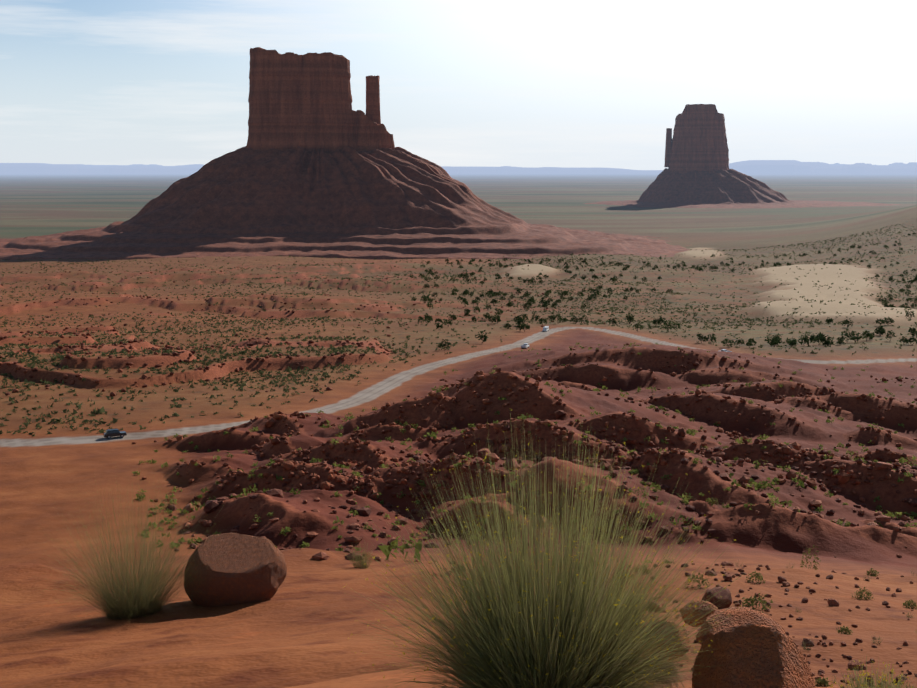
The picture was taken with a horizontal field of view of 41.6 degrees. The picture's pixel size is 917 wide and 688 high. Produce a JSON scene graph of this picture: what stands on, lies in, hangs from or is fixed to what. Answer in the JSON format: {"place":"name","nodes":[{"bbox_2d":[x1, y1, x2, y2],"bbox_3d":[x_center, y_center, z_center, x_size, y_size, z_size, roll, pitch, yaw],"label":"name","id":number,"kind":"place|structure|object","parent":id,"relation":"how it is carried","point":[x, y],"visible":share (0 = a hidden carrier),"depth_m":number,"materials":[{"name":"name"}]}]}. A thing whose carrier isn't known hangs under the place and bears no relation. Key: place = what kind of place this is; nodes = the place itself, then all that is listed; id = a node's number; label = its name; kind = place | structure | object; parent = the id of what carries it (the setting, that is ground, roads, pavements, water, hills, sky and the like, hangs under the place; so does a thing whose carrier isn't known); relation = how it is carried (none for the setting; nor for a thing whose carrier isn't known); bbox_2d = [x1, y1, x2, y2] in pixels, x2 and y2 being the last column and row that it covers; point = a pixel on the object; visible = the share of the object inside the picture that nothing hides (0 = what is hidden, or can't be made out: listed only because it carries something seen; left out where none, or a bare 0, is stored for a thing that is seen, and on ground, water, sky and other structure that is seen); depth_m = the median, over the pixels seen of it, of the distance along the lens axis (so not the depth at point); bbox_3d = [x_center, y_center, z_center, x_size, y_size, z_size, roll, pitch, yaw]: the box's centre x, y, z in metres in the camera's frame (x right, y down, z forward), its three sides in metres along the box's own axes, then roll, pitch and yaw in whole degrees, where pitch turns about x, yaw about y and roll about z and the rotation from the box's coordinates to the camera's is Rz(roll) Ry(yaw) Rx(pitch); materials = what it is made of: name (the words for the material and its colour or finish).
{"place":"outdoors","nodes":[
{"label":"outdoors","id":0,"kind":"place"},
{"bbox_2d":[0,174,916,687],"bbox_3d":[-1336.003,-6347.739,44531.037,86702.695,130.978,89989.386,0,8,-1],"label":"ground","id":1,"kind":"structure","parent":0,"point":[302,626],"depth_m":247.54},
{"bbox_2d":[103,428,126,438],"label":"dark suv","id":2,"kind":"object","parent":1,"relation":"on","point":[109,433],"visible":1,"depth_m":259.17,"materials":[{"name":"grey paint"}]},
{"bbox_2d":[0,265,605,395],"bbox_3d":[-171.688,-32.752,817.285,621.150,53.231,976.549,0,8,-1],"label":"valley boulders","id":3,"kind":"object","parent":1,"relation":"on","point":[144,376],"visible":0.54,"depth_m":430.20,"materials":[{"name":"brown stone"}]},
{"bbox_2d":[0,146,689,259],"bbox_3d":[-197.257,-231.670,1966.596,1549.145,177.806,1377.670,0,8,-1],"label":"talus slope","id":4,"kind":"structure","parent":1,"relation":"on","point":[378,204],"depth_m":1773.73,"materials":[{"name":"brown stone"}]},
{"bbox_2d":[246,47,394,151],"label":"butte","id":5,"kind":"object","parent":4,"relation":"on","point":[295,101],"visible":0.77,"depth_m":1904.56,"materials":[{"name":"brown stone"}]},
{"bbox_2d":[0,223,916,435],"bbox_3d":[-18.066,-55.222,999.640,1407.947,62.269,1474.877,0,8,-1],"label":"valley shrubs","id":6,"kind":"object","parent":1,"relation":"on","point":[177,405],"visible":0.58,"depth_m":594.23,"materials":[{"name":"green plant"}]},
{"bbox_2d":[0,160,916,173],"bbox_3d":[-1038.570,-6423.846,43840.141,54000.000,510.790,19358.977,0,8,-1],"label":"distant mesas","id":7,"kind":"structure","parent":1,"relation":"on","point":[771,167],"depth_m":39571.86,"materials":[{"name":"stone"}]},
{"bbox_2d":[35,413,916,687],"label":"grass clumps","id":8,"kind":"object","parent":1,"relation":"on","point":[577,618],"depth_m":8.37,"materials":[{"name":"green plant"}]},
{"bbox_2d":[184,533,814,687],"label":"boulders","id":9,"kind":"object","parent":1,"relation":"on","point":[761,649],"visible":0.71,"depth_m":10.27,"materials":[{"name":"brown stone"}]},
{"bbox_2d":[132,343,916,515],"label":"rocks","id":10,"kind":"object","parent":1,"relation":"on","point":[842,477],"visible":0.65,"depth_m":201.87,"materials":[{"name":"brown stone"}]},
{"bbox_2d":[132,342,916,562],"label":"rocks","id":11,"kind":"object","parent":1,"relation":"on","point":[634,471],"visible":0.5,"depth_m":181.33,"materials":[{"name":"brown stone"}]},
{"bbox_2d":[521,343,529,348],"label":"silver car","id":12,"kind":"object","parent":1,"relation":"on","point":[525,345],"visible":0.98,"depth_m":477.99,"materials":[{"name":"grey paint"}]},
{"bbox_2d":[166,425,916,561],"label":"desert shrubs","id":13,"kind":"object","parent":1,"relation":"on","point":[210,506],"visible":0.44,"depth_m":171.49,"materials":[{"name":"green plant"}]},
{"bbox_2d":[402,510,916,687],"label":"rocks","id":14,"kind":"object","parent":1,"relation":"on","point":[725,593],"visible":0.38,"depth_m":42.90,"materials":[{"name":"brown stone"}]},
{"bbox_2d":[410,233,916,349],"bbox_3d":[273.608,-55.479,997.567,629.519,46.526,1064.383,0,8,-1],"label":"juniper crowns","id":15,"kind":"object","parent":1,"relation":"on","point":[775,340],"visible":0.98,"depth_m":767.41,"materials":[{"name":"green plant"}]},
{"bbox_2d":[465,486,916,686],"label":"shrubs","id":16,"kind":"object","parent":1,"relation":"on","point":[823,681],"visible":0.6,"depth_m":47.72,"materials":[{"name":"green plant"}]},
{"bbox_2d":[583,168,899,207],"bbox_3d":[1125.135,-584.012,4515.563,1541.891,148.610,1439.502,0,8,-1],"label":"talus slope","id":17,"kind":"structure","parent":1,"relation":"on","point":[720,188],"depth_m":4406.65,"materials":[{"name":"brown stone"}]},
{"bbox_2d":[664,104,728,173],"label":"butte","id":18,"kind":"object","parent":17,"relation":"on","point":[697,142],"visible":0.92,"depth_m":4470.31,"materials":[{"name":"brown stone"}]},
{"bbox_2d":[0,0,916,169],"label":"sky","id":19,"kind":"structure","parent":0,"point":[463,83],"materials":[{"name":"white"}]}
]}

